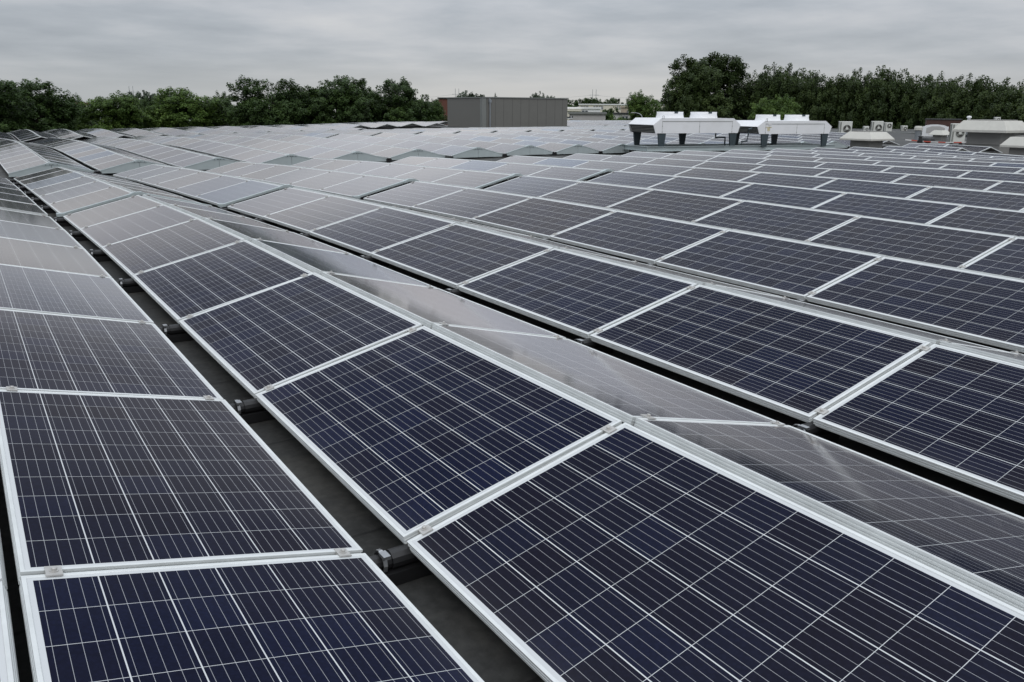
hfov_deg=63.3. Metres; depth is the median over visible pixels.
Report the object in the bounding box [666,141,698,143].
solar panel
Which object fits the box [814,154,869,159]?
solar panel
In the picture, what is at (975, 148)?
solar panel
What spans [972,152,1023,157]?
solar panel
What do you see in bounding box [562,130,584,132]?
solar panel
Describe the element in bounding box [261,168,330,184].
solar panel
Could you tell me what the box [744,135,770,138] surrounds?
solar panel
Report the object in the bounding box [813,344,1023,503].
solar panel
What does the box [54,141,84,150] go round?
solar panel
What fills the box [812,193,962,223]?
solar panel
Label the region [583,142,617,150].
solar panel
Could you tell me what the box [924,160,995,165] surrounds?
solar panel
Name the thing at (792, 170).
solar panel
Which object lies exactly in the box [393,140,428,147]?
solar panel
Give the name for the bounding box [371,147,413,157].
solar panel
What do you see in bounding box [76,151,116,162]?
solar panel
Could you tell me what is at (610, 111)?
leafy tree
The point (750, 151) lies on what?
solar panel
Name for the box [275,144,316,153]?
solar panel
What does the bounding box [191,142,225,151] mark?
solar panel
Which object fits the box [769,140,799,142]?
solar panel
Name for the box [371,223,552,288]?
solar panel
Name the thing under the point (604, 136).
solar panel
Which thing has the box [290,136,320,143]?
solar panel
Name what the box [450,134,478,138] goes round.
solar panel
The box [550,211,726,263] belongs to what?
solar panel
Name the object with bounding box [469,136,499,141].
solar panel
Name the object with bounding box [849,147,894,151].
solar panel
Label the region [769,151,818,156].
solar panel
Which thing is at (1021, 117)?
poplar tree
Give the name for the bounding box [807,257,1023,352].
solar panel
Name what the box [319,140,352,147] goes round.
solar panel
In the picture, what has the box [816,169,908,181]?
solar panel
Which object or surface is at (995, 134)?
vent hood
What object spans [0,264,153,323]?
solar panel
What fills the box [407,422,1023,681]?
solar panel
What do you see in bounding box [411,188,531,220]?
solar panel
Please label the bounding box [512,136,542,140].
solar panel
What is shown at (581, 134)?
solar panel
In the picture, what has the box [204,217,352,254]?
solar panel
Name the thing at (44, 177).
solar panel
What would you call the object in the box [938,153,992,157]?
solar panel
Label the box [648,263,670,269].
support tube
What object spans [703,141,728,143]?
solar panel
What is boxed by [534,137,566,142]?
solar panel
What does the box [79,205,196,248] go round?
solar panel
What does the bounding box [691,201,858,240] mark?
solar panel
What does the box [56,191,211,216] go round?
edge trim
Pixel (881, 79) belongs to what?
poplar tree
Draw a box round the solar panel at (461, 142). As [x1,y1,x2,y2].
[441,139,476,145]
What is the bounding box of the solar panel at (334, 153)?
[308,149,351,158]
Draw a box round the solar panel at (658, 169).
[621,164,694,174]
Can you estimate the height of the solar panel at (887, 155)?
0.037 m
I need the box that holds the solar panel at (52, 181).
[24,172,85,190]
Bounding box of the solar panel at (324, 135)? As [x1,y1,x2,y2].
[313,133,336,137]
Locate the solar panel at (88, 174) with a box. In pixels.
[78,171,141,184]
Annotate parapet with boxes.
[830,130,966,136]
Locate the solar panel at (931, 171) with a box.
[882,166,967,176]
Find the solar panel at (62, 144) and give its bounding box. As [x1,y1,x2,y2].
[49,140,78,147]
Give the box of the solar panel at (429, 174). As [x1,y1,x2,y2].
[394,167,466,181]
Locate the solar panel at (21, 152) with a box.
[0,149,31,159]
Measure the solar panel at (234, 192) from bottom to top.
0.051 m
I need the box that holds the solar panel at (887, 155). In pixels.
[859,153,914,157]
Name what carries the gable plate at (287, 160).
on the roof
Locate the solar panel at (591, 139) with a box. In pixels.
[575,137,605,141]
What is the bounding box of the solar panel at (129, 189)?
[119,185,198,202]
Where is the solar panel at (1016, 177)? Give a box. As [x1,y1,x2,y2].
[959,171,1023,181]
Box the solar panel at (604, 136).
[591,135,619,138]
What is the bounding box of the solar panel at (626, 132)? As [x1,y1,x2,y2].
[614,130,632,133]
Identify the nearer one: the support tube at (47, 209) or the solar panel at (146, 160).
the support tube at (47, 209)
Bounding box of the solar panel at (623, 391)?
[432,321,784,425]
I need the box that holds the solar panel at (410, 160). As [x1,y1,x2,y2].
[391,156,435,164]
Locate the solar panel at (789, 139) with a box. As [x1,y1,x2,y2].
[777,137,802,140]
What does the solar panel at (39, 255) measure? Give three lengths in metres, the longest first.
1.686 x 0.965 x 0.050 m
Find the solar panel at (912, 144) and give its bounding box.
[902,143,947,146]
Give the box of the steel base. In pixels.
[622,143,834,152]
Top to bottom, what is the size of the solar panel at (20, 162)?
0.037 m
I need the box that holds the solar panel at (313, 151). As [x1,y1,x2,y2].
[293,146,333,157]
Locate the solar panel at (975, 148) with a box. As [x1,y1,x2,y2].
[944,144,989,151]
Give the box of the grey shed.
[568,112,606,119]
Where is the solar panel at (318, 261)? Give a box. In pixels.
[251,238,436,287]
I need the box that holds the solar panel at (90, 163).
[83,154,124,166]
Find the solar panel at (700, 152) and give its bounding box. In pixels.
[679,150,724,155]
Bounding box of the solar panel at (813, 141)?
[800,139,830,143]
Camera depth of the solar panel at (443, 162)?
20.49 m
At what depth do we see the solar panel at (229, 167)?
20.93 m
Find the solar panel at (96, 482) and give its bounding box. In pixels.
[0,386,362,584]
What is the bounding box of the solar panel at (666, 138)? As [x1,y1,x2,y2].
[648,136,678,140]
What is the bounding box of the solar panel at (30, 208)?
[0,199,47,215]
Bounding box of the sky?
[0,0,1023,110]
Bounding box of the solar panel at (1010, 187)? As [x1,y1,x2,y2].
[986,181,1023,193]
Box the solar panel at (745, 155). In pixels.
[718,153,769,157]
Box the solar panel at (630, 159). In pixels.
[600,156,656,163]
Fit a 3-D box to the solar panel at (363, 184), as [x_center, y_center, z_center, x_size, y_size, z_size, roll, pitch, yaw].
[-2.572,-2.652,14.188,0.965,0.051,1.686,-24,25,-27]
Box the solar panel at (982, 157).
[955,156,1013,159]
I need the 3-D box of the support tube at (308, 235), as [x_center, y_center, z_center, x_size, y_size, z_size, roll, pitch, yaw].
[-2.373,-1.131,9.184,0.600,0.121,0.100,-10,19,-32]
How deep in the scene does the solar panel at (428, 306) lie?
5.37 m
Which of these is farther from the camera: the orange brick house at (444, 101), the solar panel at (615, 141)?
the orange brick house at (444, 101)
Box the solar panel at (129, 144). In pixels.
[114,140,145,149]
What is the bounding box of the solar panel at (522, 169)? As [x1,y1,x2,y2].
[487,163,553,175]
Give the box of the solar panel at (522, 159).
[497,155,546,163]
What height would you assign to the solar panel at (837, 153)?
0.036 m
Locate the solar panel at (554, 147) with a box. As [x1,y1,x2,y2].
[537,143,572,151]
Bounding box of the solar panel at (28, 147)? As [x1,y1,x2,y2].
[26,146,61,154]
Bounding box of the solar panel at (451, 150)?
[432,145,473,155]
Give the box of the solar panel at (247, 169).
[221,163,274,176]
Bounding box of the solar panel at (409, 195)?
[363,181,466,208]
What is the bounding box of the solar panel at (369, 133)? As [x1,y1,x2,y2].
[356,132,379,135]
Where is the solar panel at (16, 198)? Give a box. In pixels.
[0,192,36,204]
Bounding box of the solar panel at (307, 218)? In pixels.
[263,195,384,233]
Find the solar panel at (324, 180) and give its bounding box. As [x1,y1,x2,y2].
[289,171,365,190]
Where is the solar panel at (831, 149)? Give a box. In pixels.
[811,148,856,151]
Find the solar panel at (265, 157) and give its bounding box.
[243,152,286,162]
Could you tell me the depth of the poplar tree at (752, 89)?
93.04 m
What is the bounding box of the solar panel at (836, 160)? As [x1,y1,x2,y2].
[816,158,877,163]
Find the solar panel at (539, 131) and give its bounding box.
[531,130,552,133]
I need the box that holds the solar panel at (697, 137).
[686,136,711,139]
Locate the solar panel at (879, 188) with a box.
[814,178,930,197]
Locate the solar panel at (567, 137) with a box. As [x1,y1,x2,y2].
[552,135,580,139]
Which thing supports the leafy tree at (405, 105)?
on the ground
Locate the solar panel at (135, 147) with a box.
[122,142,154,151]
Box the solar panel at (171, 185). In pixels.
[154,172,222,191]
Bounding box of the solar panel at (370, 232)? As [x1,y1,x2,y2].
[309,206,454,255]
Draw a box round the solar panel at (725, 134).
[720,133,746,136]
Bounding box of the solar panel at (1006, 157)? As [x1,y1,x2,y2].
[991,156,1023,158]
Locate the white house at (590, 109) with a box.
[567,107,600,111]
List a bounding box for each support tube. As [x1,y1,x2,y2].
[18,186,28,191]
[23,191,36,197]
[30,197,45,204]
[40,205,56,212]
[53,217,71,226]
[68,230,88,240]
[87,249,111,261]
[116,278,144,292]
[158,324,193,342]
[220,207,239,214]
[230,398,275,423]
[254,218,276,226]
[299,233,324,242]
[359,255,388,266]
[369,544,432,585]
[445,289,478,300]
[573,338,613,353]
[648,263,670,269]
[792,421,839,441]
[797,299,822,306]
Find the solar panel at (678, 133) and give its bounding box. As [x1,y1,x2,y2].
[666,133,693,134]
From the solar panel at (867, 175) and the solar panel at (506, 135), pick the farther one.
the solar panel at (506, 135)
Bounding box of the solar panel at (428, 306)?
[321,271,565,337]
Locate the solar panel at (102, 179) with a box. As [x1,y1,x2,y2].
[89,175,154,188]
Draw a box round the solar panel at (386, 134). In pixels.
[374,132,400,137]
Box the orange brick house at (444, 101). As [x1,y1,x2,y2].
[437,97,447,124]
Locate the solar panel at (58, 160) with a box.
[40,155,82,165]
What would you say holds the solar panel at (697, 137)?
on the roof
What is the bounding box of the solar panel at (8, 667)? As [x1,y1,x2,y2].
[0,581,18,681]
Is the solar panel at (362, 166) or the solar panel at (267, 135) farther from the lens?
the solar panel at (267, 135)
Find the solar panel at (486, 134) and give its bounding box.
[474,132,499,136]
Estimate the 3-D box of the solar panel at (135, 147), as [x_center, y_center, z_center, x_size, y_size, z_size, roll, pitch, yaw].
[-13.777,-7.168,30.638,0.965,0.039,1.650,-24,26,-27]
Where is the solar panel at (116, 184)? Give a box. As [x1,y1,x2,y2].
[102,180,181,196]
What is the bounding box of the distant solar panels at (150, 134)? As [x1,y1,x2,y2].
[0,120,1023,589]
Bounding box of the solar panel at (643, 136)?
[625,134,653,138]
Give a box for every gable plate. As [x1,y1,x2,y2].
[8,162,93,176]
[100,160,167,173]
[184,157,238,169]
[261,154,310,164]
[332,151,386,161]
[391,149,444,159]
[453,147,501,157]
[506,145,552,155]
[556,144,598,153]
[602,144,641,152]
[827,141,846,147]
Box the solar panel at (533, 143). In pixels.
[514,140,548,146]
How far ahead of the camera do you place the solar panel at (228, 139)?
35.60 m
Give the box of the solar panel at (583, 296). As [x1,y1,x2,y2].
[458,248,696,338]
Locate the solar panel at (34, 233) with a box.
[0,220,82,247]
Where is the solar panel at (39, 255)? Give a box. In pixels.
[0,237,111,277]
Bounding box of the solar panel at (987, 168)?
[941,164,1023,172]
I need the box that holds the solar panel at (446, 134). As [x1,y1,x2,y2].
[433,133,459,136]
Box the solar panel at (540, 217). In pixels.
[472,197,614,238]
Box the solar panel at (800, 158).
[765,155,820,160]
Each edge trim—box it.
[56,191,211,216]
[218,184,329,206]
[352,178,418,198]
[475,173,524,187]
[578,169,613,180]
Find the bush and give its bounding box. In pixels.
[610,115,625,119]
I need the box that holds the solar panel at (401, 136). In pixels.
[388,133,416,138]
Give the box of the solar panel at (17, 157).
[0,152,36,163]
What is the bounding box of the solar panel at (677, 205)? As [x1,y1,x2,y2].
[606,189,742,221]
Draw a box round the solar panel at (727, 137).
[713,135,744,138]
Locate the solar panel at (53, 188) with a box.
[31,176,98,197]
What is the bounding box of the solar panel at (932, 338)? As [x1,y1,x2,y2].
[705,282,1011,352]
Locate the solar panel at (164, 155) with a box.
[148,149,187,160]
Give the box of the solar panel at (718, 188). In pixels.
[649,176,752,196]
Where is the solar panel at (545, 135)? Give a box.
[531,133,558,137]
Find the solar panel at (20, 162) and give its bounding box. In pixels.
[1,155,41,169]
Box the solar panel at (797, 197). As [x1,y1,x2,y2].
[722,183,844,207]
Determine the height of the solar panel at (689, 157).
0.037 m
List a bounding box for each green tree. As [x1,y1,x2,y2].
[74,90,150,133]
[139,86,228,128]
[625,89,661,119]
[747,95,801,119]
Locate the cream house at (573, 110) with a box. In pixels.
[567,109,581,119]
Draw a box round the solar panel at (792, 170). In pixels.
[751,165,830,175]
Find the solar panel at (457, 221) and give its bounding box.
[390,206,527,235]
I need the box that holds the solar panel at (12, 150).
[0,146,26,154]
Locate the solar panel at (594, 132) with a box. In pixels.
[582,131,607,134]
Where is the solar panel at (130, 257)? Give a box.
[101,218,244,277]
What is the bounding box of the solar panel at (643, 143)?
[628,142,657,143]
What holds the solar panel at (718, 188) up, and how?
on the roof
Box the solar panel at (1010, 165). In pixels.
[991,163,1023,167]
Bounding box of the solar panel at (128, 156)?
[119,153,162,163]
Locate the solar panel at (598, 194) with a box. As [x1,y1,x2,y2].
[537,182,652,206]
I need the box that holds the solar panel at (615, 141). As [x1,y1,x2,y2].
[600,139,633,143]
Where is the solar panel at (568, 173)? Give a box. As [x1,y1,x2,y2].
[528,166,601,180]
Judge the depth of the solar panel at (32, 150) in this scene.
26.25 m
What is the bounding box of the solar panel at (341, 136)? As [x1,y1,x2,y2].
[329,134,354,139]
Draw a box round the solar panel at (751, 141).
[739,140,768,142]
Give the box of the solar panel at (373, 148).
[353,144,392,153]
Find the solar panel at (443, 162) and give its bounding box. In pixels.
[418,158,468,167]
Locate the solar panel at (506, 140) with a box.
[490,138,523,143]
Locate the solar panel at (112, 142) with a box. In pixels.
[100,138,128,145]
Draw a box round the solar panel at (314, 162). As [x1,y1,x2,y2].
[291,158,333,167]
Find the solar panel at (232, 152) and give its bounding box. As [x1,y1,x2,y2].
[214,146,253,157]
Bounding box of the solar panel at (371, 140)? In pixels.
[356,137,389,143]
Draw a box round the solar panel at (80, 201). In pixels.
[48,186,134,213]
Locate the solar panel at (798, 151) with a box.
[771,149,815,152]
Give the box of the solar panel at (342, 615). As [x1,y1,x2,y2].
[19,548,483,681]
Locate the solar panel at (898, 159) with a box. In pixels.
[865,157,928,162]
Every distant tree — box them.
[121,92,140,102]
[135,90,153,104]
[457,90,475,96]
[530,91,544,97]
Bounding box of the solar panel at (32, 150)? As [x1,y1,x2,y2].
[30,149,67,157]
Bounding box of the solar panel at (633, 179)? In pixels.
[589,171,676,187]
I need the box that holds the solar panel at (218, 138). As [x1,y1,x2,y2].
[208,135,230,140]
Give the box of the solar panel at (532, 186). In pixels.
[486,176,580,196]
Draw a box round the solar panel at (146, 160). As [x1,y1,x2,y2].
[129,157,169,165]
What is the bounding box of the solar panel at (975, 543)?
[634,414,1023,611]
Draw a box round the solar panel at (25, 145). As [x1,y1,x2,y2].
[22,144,55,151]
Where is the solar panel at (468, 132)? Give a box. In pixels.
[456,131,480,134]
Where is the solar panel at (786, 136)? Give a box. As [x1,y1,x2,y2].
[778,135,800,138]
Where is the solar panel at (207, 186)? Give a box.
[172,175,248,198]
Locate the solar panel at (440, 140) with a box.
[424,137,456,143]
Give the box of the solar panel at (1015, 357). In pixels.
[939,338,1023,365]
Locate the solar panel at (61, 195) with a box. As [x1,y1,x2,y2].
[39,181,112,205]
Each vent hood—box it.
[839,131,894,147]
[928,130,948,139]
[952,119,1023,153]
[999,136,1023,155]
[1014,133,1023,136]
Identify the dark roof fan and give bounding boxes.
[922,137,934,143]
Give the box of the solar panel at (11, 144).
[0,142,18,148]
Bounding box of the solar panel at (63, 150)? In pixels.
[59,143,90,152]
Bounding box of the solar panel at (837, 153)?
[813,151,863,155]
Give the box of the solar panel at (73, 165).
[45,159,90,169]
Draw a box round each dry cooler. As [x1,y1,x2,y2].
[628,112,739,146]
[735,115,831,146]
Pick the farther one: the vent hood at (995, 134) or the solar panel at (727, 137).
the solar panel at (727, 137)
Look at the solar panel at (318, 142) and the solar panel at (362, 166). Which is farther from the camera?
the solar panel at (318, 142)
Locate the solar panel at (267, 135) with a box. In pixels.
[257,134,278,137]
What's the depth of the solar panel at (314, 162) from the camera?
22.07 m
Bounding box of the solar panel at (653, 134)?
[641,133,656,135]
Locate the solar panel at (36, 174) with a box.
[14,167,64,181]
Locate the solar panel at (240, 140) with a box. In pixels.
[226,137,255,144]
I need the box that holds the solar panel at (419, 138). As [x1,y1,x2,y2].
[405,135,435,140]
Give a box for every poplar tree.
[662,81,717,117]
[716,86,749,117]
[731,62,797,119]
[761,63,820,114]
[795,70,847,121]
[814,67,877,128]
[836,65,911,128]
[857,68,938,128]
[895,71,968,128]
[911,73,993,128]
[942,75,1017,120]
[971,77,1023,119]
[989,88,1023,119]
[1006,103,1023,121]
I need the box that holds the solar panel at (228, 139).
[216,136,242,142]
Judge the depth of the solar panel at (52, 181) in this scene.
15.96 m
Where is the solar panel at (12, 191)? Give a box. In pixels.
[0,187,27,196]
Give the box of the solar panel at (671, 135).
[666,134,678,137]
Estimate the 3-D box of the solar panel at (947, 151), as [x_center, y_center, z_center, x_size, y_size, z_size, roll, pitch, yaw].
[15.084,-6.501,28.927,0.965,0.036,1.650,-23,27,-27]
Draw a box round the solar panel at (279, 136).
[265,134,291,139]
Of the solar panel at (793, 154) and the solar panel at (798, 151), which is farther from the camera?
the solar panel at (798, 151)
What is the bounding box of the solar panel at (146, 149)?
[130,144,165,154]
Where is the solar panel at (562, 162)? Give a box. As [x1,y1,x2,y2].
[533,158,590,166]
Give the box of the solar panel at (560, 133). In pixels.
[547,131,572,134]
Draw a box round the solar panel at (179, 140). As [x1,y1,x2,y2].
[161,137,192,145]
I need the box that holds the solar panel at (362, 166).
[335,161,392,172]
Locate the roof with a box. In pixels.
[0,125,1023,681]
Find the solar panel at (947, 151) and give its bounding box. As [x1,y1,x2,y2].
[926,149,975,154]
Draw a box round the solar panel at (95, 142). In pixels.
[91,137,114,143]
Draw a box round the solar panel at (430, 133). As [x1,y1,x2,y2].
[418,132,439,135]
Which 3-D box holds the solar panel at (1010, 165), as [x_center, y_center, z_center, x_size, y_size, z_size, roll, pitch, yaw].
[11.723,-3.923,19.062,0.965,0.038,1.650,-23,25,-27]
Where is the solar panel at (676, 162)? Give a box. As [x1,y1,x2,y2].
[643,158,706,166]
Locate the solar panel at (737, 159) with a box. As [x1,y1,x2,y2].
[706,156,765,163]
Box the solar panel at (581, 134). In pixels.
[569,133,596,136]
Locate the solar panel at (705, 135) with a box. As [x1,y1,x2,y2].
[689,134,718,137]
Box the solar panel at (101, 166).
[92,157,133,170]
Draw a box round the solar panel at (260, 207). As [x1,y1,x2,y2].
[227,188,330,218]
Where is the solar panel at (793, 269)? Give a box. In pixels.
[656,230,881,299]
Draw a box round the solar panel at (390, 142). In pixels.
[373,138,408,145]
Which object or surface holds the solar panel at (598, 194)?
on the roof
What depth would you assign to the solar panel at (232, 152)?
27.68 m
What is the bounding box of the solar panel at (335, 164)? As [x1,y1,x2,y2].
[312,160,361,169]
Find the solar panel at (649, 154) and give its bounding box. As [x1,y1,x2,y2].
[621,152,670,157]
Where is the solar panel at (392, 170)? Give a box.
[361,163,424,176]
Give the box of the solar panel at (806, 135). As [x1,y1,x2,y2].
[799,134,828,137]
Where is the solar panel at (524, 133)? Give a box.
[513,132,537,135]
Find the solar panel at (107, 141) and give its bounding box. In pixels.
[96,138,122,144]
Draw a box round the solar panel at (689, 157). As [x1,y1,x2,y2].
[662,154,716,160]
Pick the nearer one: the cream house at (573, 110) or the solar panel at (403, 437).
the solar panel at (403, 437)
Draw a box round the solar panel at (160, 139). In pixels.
[148,136,171,141]
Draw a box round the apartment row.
[578,104,662,112]
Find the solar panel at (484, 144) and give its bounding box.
[464,141,501,148]
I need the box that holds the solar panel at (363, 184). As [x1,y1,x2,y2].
[319,175,407,197]
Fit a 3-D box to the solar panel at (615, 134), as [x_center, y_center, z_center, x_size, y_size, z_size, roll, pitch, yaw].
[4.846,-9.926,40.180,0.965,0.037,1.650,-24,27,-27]
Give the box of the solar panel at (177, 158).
[159,152,200,164]
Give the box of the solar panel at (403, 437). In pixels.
[255,326,621,543]
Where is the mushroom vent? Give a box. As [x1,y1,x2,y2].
[914,126,922,139]
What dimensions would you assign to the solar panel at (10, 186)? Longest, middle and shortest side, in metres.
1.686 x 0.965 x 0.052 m
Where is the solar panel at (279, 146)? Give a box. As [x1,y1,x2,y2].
[262,142,298,151]
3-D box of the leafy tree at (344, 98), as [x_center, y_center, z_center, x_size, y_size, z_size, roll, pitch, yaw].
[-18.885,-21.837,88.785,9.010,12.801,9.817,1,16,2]
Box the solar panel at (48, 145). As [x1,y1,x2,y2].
[45,139,71,146]
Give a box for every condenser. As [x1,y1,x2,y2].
[838,121,852,132]
[862,126,868,130]
[870,121,883,130]
[883,122,892,130]
[900,126,907,130]
[948,123,965,144]
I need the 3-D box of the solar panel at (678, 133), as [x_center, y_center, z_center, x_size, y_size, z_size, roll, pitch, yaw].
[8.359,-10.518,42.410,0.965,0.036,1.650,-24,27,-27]
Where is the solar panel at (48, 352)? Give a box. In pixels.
[0,309,222,398]
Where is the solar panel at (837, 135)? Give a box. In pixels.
[828,134,842,136]
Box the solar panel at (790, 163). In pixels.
[757,159,825,166]
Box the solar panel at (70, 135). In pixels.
[58,133,77,137]
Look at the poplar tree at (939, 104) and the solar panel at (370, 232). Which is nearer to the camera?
the solar panel at (370, 232)
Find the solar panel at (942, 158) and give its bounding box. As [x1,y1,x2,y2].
[912,156,973,160]
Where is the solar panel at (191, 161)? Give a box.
[171,155,213,167]
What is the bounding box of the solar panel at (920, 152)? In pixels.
[891,149,939,154]
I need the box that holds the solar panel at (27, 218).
[0,209,62,228]
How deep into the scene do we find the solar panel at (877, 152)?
26.85 m
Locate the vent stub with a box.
[917,136,922,142]
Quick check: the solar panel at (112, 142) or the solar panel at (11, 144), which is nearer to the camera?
the solar panel at (11, 144)
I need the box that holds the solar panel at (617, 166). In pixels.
[574,161,635,170]
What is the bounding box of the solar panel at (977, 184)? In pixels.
[892,174,1001,189]
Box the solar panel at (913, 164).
[873,161,947,167]
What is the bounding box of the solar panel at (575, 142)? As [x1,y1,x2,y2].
[558,140,591,144]
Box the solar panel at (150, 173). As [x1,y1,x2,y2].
[124,166,181,181]
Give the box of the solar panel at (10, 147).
[0,144,22,151]
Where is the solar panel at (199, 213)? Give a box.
[169,204,289,231]
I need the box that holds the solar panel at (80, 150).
[64,145,99,155]
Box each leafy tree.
[0,78,81,134]
[0,80,36,134]
[40,94,96,126]
[133,97,157,127]
[204,90,236,125]
[223,75,312,125]
[295,75,373,123]
[355,82,384,121]
[361,76,434,125]
[415,97,447,124]
[568,98,584,106]
[582,97,600,103]
[598,98,619,103]
[602,106,619,119]
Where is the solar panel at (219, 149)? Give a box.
[202,144,240,154]
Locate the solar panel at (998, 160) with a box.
[970,159,1023,162]
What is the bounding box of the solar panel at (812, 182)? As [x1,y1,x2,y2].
[740,172,836,188]
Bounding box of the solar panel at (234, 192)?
[194,180,283,205]
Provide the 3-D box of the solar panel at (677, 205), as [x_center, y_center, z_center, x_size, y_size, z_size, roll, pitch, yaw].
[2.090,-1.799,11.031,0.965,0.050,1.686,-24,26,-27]
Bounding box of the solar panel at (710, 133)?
[697,133,722,134]
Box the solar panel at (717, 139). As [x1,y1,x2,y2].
[709,138,740,141]
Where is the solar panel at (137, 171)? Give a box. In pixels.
[113,164,164,178]
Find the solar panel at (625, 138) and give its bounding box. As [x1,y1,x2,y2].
[614,136,643,140]
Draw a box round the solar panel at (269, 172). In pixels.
[239,165,302,180]
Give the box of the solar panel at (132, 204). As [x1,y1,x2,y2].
[63,195,163,230]
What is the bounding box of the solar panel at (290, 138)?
[279,135,306,141]
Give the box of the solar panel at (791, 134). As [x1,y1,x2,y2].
[778,134,801,135]
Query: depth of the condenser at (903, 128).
60.85 m
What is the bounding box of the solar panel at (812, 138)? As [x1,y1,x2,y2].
[798,137,829,139]
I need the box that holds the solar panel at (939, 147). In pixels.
[915,145,961,150]
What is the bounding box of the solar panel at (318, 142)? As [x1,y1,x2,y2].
[304,138,335,145]
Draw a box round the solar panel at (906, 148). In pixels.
[884,146,928,150]
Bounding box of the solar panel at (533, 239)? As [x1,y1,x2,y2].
[461,222,628,260]
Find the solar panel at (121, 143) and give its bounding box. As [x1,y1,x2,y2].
[107,139,137,146]
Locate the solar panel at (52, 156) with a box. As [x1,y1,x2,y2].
[34,152,75,161]
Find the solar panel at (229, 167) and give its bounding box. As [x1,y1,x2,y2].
[207,162,255,173]
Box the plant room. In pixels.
[446,97,568,127]
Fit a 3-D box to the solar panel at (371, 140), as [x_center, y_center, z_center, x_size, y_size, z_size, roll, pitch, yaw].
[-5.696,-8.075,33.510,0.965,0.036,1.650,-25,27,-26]
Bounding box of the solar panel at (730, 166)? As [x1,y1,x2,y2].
[694,161,762,170]
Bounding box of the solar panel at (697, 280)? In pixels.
[560,247,789,298]
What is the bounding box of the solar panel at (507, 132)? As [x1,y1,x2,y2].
[494,131,517,133]
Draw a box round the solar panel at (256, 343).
[179,272,421,397]
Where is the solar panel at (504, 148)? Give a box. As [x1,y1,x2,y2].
[487,143,525,153]
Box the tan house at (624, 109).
[620,106,627,112]
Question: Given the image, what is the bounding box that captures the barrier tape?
[905,139,965,142]
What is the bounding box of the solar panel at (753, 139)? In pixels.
[739,137,770,141]
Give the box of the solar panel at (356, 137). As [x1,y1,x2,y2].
[341,135,371,140]
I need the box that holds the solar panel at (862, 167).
[814,162,892,171]
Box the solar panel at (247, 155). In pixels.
[228,149,269,161]
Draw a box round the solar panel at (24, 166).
[5,159,47,172]
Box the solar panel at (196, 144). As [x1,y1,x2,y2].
[180,140,213,149]
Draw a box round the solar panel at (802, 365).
[590,285,930,421]
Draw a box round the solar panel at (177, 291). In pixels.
[132,240,312,323]
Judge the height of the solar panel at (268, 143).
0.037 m
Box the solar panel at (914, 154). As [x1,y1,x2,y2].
[901,153,954,156]
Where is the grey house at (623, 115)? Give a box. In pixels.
[613,113,629,119]
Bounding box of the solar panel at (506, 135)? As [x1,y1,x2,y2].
[492,134,521,137]
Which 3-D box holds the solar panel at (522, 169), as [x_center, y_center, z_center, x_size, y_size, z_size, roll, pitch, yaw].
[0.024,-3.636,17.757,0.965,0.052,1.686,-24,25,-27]
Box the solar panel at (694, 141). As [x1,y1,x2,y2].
[674,139,706,142]
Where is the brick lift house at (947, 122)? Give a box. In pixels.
[925,116,971,133]
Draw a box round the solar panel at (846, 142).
[827,139,849,146]
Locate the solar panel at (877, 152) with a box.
[855,150,903,154]
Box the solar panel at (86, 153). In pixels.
[70,148,107,158]
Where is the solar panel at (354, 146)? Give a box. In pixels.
[335,142,372,150]
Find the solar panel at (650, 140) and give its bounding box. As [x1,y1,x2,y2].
[640,139,670,142]
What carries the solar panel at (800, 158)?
on the roof
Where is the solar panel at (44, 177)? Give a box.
[18,169,73,185]
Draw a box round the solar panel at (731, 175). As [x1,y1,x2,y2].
[676,168,759,180]
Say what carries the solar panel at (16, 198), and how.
on the support tube at (38, 201)
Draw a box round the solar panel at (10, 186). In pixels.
[0,183,19,189]
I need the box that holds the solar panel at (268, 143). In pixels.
[247,140,282,148]
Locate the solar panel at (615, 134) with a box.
[602,132,629,135]
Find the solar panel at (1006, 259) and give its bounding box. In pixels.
[958,237,1023,278]
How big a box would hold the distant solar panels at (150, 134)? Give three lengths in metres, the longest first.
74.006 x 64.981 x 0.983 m
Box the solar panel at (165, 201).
[142,194,247,217]
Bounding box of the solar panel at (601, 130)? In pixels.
[595,129,618,131]
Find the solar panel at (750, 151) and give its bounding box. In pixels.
[727,149,772,153]
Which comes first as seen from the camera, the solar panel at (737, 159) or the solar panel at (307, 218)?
the solar panel at (307, 218)
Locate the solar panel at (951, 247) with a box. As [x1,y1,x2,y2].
[804,216,1013,267]
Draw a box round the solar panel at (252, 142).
[235,138,268,146]
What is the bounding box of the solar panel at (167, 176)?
[138,168,201,185]
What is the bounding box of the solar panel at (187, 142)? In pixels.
[171,139,201,146]
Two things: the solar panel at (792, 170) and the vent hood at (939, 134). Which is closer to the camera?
the solar panel at (792, 170)
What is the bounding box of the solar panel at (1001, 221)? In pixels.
[928,205,1023,236]
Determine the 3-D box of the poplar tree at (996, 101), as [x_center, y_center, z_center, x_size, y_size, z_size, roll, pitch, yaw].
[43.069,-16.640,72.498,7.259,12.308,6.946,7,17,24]
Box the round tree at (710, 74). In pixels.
[660,51,750,119]
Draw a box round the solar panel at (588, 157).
[564,154,611,160]
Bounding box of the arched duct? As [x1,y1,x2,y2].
[922,125,948,136]
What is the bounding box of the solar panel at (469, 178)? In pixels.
[433,170,510,187]
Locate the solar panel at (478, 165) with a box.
[450,160,506,170]
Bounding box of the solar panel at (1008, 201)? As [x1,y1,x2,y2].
[909,187,1023,210]
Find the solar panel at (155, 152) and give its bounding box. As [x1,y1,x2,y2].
[138,146,174,157]
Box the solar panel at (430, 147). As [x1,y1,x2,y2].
[412,143,450,151]
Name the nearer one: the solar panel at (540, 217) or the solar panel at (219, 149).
the solar panel at (540, 217)
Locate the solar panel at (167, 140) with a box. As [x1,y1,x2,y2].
[154,137,182,143]
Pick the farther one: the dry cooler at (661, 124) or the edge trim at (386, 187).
the dry cooler at (661, 124)

